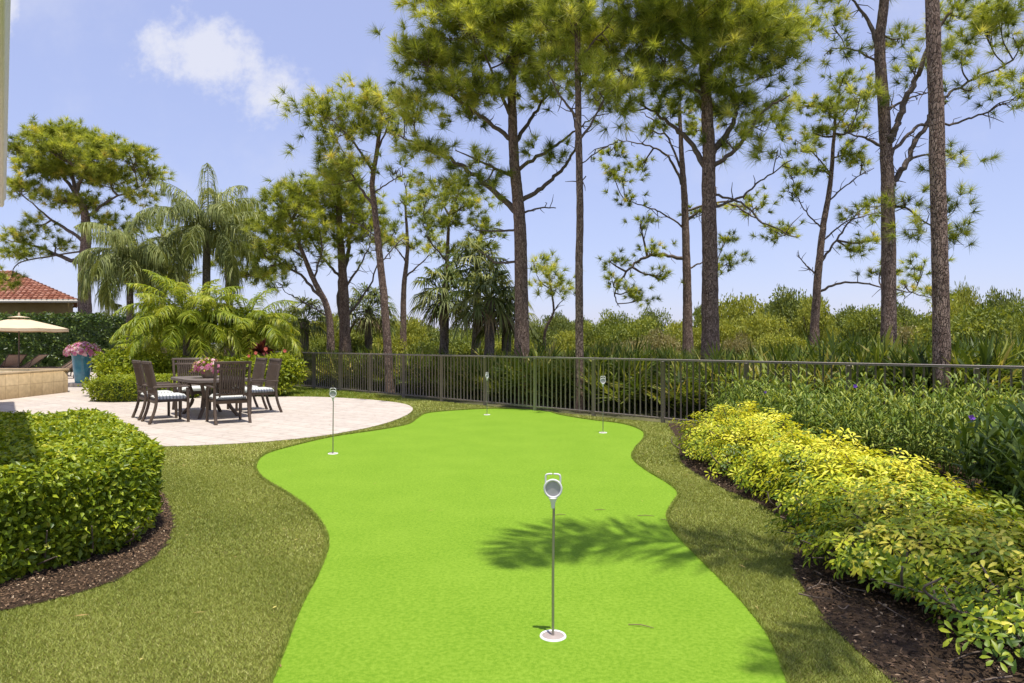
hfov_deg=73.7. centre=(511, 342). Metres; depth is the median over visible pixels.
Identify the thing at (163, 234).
pine tree
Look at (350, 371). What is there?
saw palmetto
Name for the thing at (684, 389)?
saw palmetto
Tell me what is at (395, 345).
broadleaf tree
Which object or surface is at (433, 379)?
saw palmetto
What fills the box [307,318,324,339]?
broadleaf tree
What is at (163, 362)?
shrub
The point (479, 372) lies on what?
saw palmetto
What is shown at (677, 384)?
saw palmetto
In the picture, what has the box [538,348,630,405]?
saw palmetto
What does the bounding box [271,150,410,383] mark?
pine tree
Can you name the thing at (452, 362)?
saw palmetto
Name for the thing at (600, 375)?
saw palmetto
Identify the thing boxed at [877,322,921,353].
dry bush
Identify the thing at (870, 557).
variegated shrub
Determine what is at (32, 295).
neighbour house
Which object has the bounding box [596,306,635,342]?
broadleaf tree
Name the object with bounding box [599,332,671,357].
saw palmetto
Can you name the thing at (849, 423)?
petunia plant
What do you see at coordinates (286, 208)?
pine tree
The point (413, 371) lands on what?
saw palmetto
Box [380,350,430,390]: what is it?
saw palmetto
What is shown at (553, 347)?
saw palmetto
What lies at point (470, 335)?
broadleaf tree
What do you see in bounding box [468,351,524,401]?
saw palmetto
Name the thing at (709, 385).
saw palmetto
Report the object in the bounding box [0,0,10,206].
house
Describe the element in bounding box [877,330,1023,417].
saw palmetto
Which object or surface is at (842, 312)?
broadleaf tree
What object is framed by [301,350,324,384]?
saw palmetto
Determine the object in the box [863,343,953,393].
saw palmetto
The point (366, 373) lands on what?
saw palmetto
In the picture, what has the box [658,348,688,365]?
saw palmetto
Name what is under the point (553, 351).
saw palmetto
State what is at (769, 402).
petunia plant
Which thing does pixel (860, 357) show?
saw palmetto
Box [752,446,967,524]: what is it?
variegated shrub
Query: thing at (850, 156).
pine tree
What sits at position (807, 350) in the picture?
saw palmetto
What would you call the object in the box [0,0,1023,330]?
sky
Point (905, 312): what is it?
broadleaf tree
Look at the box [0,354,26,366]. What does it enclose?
lounger
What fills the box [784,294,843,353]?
broadleaf tree
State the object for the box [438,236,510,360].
cabbage palm
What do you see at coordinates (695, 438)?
variegated shrub
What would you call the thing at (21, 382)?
spa
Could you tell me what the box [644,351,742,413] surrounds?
saw palmetto
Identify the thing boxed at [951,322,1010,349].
saw palmetto
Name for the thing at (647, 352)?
saw palmetto
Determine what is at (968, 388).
petunia plant
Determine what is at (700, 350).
saw palmetto
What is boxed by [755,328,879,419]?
saw palmetto
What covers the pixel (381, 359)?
saw palmetto
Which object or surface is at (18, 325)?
umbrella
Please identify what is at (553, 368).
saw palmetto
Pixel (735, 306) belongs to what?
broadleaf tree
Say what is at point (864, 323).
broadleaf tree
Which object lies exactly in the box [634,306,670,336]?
broadleaf tree
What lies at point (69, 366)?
lounger
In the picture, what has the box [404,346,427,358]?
saw palmetto
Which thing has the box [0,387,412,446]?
patio
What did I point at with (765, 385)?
petunia plant
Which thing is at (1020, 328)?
broadleaf tree
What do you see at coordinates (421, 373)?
saw palmetto
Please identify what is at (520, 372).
saw palmetto
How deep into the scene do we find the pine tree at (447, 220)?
26.84 m
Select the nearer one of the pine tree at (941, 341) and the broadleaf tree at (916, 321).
the pine tree at (941, 341)
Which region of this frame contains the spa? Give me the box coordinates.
[0,368,68,399]
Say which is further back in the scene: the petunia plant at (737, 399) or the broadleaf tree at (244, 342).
the broadleaf tree at (244, 342)
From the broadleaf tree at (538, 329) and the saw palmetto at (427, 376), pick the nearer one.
the saw palmetto at (427, 376)
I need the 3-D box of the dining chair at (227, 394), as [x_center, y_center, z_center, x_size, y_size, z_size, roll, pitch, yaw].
[-5.141,0.886,12.381,0.646,1.122,0.688,0,0,-37]
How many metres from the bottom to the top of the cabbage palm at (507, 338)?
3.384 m
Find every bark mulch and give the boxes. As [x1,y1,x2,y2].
[0,490,173,607]
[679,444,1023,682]
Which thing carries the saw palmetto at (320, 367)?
on the ground at (590, 414)
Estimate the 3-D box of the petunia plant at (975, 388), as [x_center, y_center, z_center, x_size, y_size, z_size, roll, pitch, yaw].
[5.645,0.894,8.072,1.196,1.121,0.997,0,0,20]
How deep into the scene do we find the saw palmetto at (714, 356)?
13.53 m
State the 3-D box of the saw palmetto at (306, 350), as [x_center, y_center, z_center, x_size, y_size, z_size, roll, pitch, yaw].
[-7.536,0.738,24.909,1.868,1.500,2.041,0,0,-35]
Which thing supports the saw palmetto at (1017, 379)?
on the ground at (590, 414)
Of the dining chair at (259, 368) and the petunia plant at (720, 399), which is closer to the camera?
the petunia plant at (720, 399)
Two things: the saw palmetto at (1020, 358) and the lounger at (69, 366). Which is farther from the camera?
the lounger at (69, 366)
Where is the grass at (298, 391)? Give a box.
[278,385,402,401]
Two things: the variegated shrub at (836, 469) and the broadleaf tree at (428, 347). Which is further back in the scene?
the broadleaf tree at (428, 347)
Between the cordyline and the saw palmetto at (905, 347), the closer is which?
the saw palmetto at (905, 347)
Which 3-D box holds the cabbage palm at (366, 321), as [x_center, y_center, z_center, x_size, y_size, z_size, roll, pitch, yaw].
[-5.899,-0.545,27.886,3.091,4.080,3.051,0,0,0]
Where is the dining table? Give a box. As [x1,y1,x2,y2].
[171,375,251,418]
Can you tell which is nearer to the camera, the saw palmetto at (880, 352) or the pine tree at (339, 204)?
the saw palmetto at (880, 352)
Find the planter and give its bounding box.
[63,340,103,382]
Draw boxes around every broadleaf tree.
[219,337,272,355]
[264,305,300,356]
[300,335,337,355]
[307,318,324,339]
[309,336,377,354]
[311,313,354,346]
[350,320,395,344]
[352,315,399,336]
[372,335,412,353]
[391,315,431,353]
[395,322,453,344]
[402,339,453,357]
[432,334,483,358]
[458,330,513,346]
[494,338,537,352]
[511,318,559,350]
[540,310,574,341]
[546,329,586,354]
[571,315,592,330]
[573,318,613,351]
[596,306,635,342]
[605,315,667,345]
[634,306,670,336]
[660,320,693,351]
[680,301,701,327]
[692,317,739,351]
[719,290,769,342]
[731,307,790,349]
[750,329,808,360]
[760,283,828,344]
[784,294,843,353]
[824,304,875,348]
[833,301,906,341]
[857,333,904,348]
[879,299,926,326]
[903,310,929,338]
[909,299,972,356]
[921,298,1020,350]
[950,280,981,313]
[979,286,1023,319]
[983,299,1023,339]
[998,313,1023,342]
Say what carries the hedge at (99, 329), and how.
on the ground at (590, 414)
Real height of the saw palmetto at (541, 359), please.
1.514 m
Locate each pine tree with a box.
[0,113,176,314]
[124,219,201,354]
[200,190,293,355]
[239,169,367,381]
[268,71,429,392]
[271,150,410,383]
[365,0,650,401]
[369,170,449,353]
[404,170,509,354]
[506,0,674,412]
[528,249,574,353]
[566,0,848,364]
[590,90,806,353]
[757,63,958,349]
[789,0,1023,347]
[925,0,951,423]
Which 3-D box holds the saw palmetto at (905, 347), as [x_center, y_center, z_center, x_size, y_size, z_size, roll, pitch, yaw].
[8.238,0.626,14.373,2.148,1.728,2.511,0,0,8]
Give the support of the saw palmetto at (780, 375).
on the ground at (590, 414)
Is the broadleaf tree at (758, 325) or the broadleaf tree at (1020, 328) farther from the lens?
the broadleaf tree at (758, 325)
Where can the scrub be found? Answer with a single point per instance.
(467, 348)
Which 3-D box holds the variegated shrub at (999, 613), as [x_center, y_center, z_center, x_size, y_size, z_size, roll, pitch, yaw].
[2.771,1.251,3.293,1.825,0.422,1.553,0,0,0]
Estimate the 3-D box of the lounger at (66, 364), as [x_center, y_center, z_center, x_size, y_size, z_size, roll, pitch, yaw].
[-17.928,0.884,26.969,1.786,0.878,0.700,0,0,-14]
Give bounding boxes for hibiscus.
[226,350,265,381]
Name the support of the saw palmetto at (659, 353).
on the ground at (590, 414)
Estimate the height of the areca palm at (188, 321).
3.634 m
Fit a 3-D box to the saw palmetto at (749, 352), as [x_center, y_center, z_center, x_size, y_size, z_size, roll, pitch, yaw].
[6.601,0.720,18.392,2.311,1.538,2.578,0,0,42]
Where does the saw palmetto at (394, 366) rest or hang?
on the ground at (590, 414)
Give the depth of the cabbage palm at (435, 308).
22.17 m
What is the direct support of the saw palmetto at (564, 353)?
on the ground at (590, 414)
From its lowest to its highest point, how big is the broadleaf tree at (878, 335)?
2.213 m
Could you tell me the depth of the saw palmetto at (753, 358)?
13.18 m
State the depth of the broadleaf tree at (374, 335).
45.23 m
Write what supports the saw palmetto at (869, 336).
on the ground at (590, 414)
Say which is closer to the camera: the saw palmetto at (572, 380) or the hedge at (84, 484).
the hedge at (84, 484)
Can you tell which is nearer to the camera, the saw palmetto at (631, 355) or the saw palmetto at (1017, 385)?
the saw palmetto at (1017, 385)
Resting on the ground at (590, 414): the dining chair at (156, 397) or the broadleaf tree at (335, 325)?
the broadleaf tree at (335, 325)
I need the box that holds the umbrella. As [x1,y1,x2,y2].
[0,313,68,367]
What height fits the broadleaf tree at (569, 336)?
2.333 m
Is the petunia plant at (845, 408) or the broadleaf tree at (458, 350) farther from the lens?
the broadleaf tree at (458, 350)
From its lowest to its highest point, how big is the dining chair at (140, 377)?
1.122 m
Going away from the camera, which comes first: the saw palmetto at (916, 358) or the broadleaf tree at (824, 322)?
the saw palmetto at (916, 358)
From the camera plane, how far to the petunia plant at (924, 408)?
8.10 m
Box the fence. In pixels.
[230,351,1023,443]
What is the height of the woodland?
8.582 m
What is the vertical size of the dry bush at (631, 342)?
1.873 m
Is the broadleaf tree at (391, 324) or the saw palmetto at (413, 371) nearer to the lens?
the saw palmetto at (413, 371)
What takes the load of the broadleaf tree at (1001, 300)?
on the ground at (590, 414)
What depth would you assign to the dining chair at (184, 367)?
14.77 m
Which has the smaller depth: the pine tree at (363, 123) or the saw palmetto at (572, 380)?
the saw palmetto at (572, 380)
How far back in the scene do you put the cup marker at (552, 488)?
3.36 m
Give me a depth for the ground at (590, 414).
15.91 m
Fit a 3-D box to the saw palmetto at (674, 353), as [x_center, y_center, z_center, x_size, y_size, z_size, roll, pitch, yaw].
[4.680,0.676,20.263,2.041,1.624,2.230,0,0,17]
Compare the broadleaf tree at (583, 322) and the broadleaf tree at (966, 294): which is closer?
the broadleaf tree at (966, 294)
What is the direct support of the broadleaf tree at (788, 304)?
on the ground at (590, 414)
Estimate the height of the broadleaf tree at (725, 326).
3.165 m
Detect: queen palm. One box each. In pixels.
[72,212,192,356]
[133,163,277,358]
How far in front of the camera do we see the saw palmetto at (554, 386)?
15.82 m
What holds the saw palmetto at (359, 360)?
on the ground at (590, 414)
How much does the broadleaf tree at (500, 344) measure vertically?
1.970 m
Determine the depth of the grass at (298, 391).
18.66 m
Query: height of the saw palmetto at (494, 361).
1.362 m
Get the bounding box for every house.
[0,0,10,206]
[0,270,77,316]
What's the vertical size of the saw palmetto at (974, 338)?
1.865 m
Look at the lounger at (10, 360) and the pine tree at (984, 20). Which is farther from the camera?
the lounger at (10, 360)
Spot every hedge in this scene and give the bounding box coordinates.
[0,309,214,371]
[0,407,166,582]
[87,373,198,401]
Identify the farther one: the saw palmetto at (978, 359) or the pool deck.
the pool deck
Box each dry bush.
[613,338,647,353]
[638,326,681,354]
[720,330,756,356]
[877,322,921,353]
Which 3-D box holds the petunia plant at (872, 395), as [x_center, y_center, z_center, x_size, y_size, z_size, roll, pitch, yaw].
[4.805,0.902,8.916,0.981,1.103,1.176,0,0,-11]
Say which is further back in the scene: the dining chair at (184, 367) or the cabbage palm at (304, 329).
the cabbage palm at (304, 329)
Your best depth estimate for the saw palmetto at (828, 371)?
10.91 m
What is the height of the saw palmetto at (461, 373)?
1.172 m
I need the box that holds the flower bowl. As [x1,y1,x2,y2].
[188,356,226,377]
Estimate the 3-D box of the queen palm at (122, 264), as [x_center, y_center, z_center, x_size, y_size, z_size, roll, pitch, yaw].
[-12.891,-1.424,22.953,3.417,5.608,3.470,0,0,38]
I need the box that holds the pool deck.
[68,372,96,386]
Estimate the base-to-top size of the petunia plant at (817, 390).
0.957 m
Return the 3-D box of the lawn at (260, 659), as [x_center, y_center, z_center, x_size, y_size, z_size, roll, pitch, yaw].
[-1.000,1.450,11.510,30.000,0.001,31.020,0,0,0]
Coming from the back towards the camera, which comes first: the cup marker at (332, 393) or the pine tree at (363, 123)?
the pine tree at (363, 123)
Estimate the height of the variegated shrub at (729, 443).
0.716 m
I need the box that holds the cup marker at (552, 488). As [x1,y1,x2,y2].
[540,473,565,641]
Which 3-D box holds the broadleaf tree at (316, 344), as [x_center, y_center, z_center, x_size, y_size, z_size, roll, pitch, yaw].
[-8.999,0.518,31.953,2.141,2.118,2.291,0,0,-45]
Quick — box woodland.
[214,325,512,346]
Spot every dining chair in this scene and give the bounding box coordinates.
[131,360,177,419]
[141,361,189,424]
[172,358,210,411]
[205,361,251,424]
[227,358,267,410]
[245,358,282,413]
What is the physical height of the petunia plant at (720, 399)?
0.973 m
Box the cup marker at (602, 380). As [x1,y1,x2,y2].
[599,376,606,432]
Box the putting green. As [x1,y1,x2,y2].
[257,409,786,682]
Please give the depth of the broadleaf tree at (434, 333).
43.00 m
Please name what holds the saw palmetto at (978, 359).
on the ground at (590, 414)
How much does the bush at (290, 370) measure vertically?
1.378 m
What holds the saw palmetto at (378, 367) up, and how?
on the ground at (590, 414)
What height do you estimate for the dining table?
0.767 m
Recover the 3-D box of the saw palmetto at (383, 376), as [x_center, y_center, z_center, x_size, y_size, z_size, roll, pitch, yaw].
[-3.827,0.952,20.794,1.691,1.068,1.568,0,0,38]
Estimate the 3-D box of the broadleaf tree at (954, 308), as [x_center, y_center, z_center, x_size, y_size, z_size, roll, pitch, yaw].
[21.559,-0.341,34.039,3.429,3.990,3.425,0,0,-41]
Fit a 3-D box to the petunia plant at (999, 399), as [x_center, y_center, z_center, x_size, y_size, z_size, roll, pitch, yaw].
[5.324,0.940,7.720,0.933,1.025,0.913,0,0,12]
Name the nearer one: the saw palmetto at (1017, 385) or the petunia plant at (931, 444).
the petunia plant at (931, 444)
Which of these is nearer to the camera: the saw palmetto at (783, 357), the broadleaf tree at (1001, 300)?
the saw palmetto at (783, 357)
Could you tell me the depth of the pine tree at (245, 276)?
27.87 m
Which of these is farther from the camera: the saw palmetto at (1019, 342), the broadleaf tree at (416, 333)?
the broadleaf tree at (416, 333)
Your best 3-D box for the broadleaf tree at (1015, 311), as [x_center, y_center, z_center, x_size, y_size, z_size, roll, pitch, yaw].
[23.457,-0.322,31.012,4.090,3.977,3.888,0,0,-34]
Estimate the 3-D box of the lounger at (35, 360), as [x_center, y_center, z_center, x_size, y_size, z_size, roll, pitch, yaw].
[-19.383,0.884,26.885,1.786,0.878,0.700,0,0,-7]
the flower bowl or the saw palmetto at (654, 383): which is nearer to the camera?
the flower bowl
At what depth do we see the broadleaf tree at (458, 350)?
35.48 m
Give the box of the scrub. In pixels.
[214,335,953,360]
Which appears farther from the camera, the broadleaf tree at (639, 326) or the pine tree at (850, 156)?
the broadleaf tree at (639, 326)
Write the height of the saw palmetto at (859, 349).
1.768 m
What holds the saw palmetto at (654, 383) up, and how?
on the ground at (590, 414)
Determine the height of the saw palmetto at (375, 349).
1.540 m
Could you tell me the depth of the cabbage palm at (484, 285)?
20.57 m
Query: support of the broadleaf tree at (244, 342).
on the ground at (590, 414)
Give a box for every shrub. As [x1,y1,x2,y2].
[77,346,162,393]
[132,346,180,378]
[159,353,199,373]
[199,352,240,388]
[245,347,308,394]
[665,399,788,463]
[695,410,839,479]
[722,422,929,493]
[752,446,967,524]
[756,499,1023,609]
[763,469,1023,552]
[870,539,1023,673]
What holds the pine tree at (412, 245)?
on the ground at (590, 414)
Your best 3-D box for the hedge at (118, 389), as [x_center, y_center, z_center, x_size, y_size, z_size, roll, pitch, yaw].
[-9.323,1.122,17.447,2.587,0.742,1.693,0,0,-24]
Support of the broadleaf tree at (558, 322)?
on the ground at (590, 414)
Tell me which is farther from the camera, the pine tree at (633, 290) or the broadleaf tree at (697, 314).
the broadleaf tree at (697, 314)
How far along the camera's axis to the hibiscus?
18.87 m
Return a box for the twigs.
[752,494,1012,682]
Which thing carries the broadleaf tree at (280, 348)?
on the ground at (590, 414)
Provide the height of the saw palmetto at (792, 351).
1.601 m
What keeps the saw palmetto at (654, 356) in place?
on the ground at (590, 414)
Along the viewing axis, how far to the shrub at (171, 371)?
18.99 m
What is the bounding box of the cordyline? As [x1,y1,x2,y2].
[247,337,275,355]
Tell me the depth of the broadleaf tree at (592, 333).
45.49 m
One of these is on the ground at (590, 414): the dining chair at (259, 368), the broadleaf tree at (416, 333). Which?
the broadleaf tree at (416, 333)
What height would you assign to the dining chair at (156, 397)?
1.122 m
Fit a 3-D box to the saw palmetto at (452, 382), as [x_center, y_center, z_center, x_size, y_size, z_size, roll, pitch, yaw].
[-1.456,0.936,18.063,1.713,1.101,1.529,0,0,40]
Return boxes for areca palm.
[103,327,182,363]
[109,269,247,361]
[195,288,303,359]
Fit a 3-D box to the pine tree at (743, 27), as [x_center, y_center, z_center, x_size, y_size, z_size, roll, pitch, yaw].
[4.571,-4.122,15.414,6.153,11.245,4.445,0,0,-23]
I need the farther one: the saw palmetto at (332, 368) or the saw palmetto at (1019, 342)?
the saw palmetto at (332, 368)
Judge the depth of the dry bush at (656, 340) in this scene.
33.48 m
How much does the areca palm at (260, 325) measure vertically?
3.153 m
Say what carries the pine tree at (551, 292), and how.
on the ground at (590, 414)
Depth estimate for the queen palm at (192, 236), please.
23.84 m
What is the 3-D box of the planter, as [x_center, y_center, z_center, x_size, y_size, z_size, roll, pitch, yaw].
[-14.139,0.615,22.538,1.177,1.411,1.187,0,0,0]
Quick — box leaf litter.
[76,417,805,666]
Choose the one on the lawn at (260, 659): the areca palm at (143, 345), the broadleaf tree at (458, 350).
the areca palm at (143, 345)
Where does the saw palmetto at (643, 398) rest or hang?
on the ground at (590, 414)
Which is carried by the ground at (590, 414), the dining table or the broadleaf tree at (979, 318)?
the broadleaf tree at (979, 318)
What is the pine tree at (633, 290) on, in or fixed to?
on the ground at (590, 414)
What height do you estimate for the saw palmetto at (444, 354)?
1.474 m
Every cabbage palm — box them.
[277,296,334,351]
[334,282,403,352]
[406,259,481,387]
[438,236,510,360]
[440,262,535,357]
[470,294,540,355]
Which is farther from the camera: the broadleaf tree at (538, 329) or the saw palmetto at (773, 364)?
the broadleaf tree at (538, 329)
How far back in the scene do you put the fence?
13.94 m
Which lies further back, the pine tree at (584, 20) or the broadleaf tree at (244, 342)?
the broadleaf tree at (244, 342)
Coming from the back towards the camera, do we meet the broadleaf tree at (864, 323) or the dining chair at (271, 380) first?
the broadleaf tree at (864, 323)
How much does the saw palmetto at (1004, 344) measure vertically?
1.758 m
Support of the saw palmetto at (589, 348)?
on the ground at (590, 414)
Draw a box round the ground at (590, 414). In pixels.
[211,344,906,444]
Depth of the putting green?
4.40 m
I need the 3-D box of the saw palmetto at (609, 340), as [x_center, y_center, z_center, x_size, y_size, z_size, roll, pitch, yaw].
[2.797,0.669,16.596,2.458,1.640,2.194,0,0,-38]
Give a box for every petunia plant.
[701,374,755,420]
[719,365,774,425]
[726,373,772,420]
[735,380,793,423]
[744,369,816,430]
[755,369,843,442]
[784,365,850,435]
[797,385,865,446]
[798,379,857,439]
[811,389,891,456]
[816,373,883,419]
[823,378,902,453]
[835,372,922,453]
[855,375,950,471]
[871,386,925,447]
[891,387,975,466]
[896,385,985,459]
[908,384,989,478]
[913,368,986,457]
[932,399,1023,510]
[933,371,1023,461]
[937,382,1023,468]
[960,372,1023,447]
[968,394,1023,492]
[977,394,1023,456]
[987,398,1023,519]
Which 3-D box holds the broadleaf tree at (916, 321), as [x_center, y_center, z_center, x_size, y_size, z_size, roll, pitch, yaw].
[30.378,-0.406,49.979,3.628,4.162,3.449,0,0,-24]
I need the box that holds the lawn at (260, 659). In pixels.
[0,389,891,682]
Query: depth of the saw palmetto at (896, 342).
12.38 m
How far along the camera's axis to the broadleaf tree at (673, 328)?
43.43 m
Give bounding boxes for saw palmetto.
[296,344,321,383]
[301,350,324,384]
[305,348,350,385]
[316,347,356,386]
[330,352,366,388]
[345,350,380,385]
[350,355,383,389]
[355,344,382,384]
[356,352,399,387]
[361,349,412,390]
[368,360,401,390]
[376,356,428,388]
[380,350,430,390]
[391,348,443,393]
[399,359,461,395]
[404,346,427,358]
[407,356,458,394]
[407,362,436,391]
[410,353,468,394]
[421,359,476,398]
[428,346,466,365]
[451,357,480,394]
[456,349,513,399]
[462,342,501,362]
[466,349,513,397]
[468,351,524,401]
[489,339,558,403]
[508,335,574,399]
[519,359,575,406]
[523,343,591,404]
[529,354,565,400]
[533,339,572,358]
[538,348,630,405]
[554,346,594,400]
[555,342,644,408]
[559,347,659,411]
[566,346,658,409]
[571,341,659,412]
[588,338,624,354]
[592,339,658,399]
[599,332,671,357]
[599,339,633,403]
[627,354,673,409]
[635,346,659,397]
[638,351,667,406]
[641,355,720,416]
[644,348,693,407]
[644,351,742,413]
[647,340,694,359]
[647,363,736,418]
[648,347,701,404]
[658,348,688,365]
[672,350,749,407]
[677,342,758,409]
[678,343,801,415]
[685,344,732,363]
[702,337,843,413]
[723,342,800,413]
[727,344,785,357]
[733,337,806,386]
[745,345,841,426]
[752,342,931,413]
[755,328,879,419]
[780,339,831,360]
[785,343,894,415]
[789,324,989,434]
[791,327,883,355]
[791,346,839,360]
[811,331,924,414]
[841,327,921,353]
[851,332,954,395]
[860,334,1023,431]
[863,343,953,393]
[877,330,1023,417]
[883,334,931,360]
[886,336,1022,404]
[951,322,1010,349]
[952,329,1019,358]
[962,350,1021,405]
[966,341,1022,377]
[977,334,1023,363]
[1001,339,1023,408]
[1002,333,1023,365]
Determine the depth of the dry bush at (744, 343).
26.95 m
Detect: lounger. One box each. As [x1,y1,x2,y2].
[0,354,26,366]
[0,354,48,367]
[29,360,72,375]
[64,362,73,377]
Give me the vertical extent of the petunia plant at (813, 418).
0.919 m
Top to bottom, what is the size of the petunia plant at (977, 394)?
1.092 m
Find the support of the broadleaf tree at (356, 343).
on the ground at (590, 414)
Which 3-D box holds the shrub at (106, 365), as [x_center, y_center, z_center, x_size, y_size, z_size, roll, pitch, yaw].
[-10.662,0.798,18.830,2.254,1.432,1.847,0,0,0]
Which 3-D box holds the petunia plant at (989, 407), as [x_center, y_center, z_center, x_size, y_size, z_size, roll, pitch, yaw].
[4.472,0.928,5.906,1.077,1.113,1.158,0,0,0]
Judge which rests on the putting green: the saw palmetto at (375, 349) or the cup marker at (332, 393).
the cup marker at (332, 393)
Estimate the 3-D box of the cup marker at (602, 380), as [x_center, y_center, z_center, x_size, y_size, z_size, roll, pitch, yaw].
[1.466,0.989,10.999,0.132,0.913,0.132,0,0,0]
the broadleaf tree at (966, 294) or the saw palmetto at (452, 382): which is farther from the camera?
the broadleaf tree at (966, 294)
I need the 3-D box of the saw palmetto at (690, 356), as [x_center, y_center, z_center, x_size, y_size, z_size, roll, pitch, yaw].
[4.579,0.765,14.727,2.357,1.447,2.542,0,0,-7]
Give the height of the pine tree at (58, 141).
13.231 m
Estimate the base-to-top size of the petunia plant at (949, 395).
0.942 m
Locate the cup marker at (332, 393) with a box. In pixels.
[328,388,337,453]
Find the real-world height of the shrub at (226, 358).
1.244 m

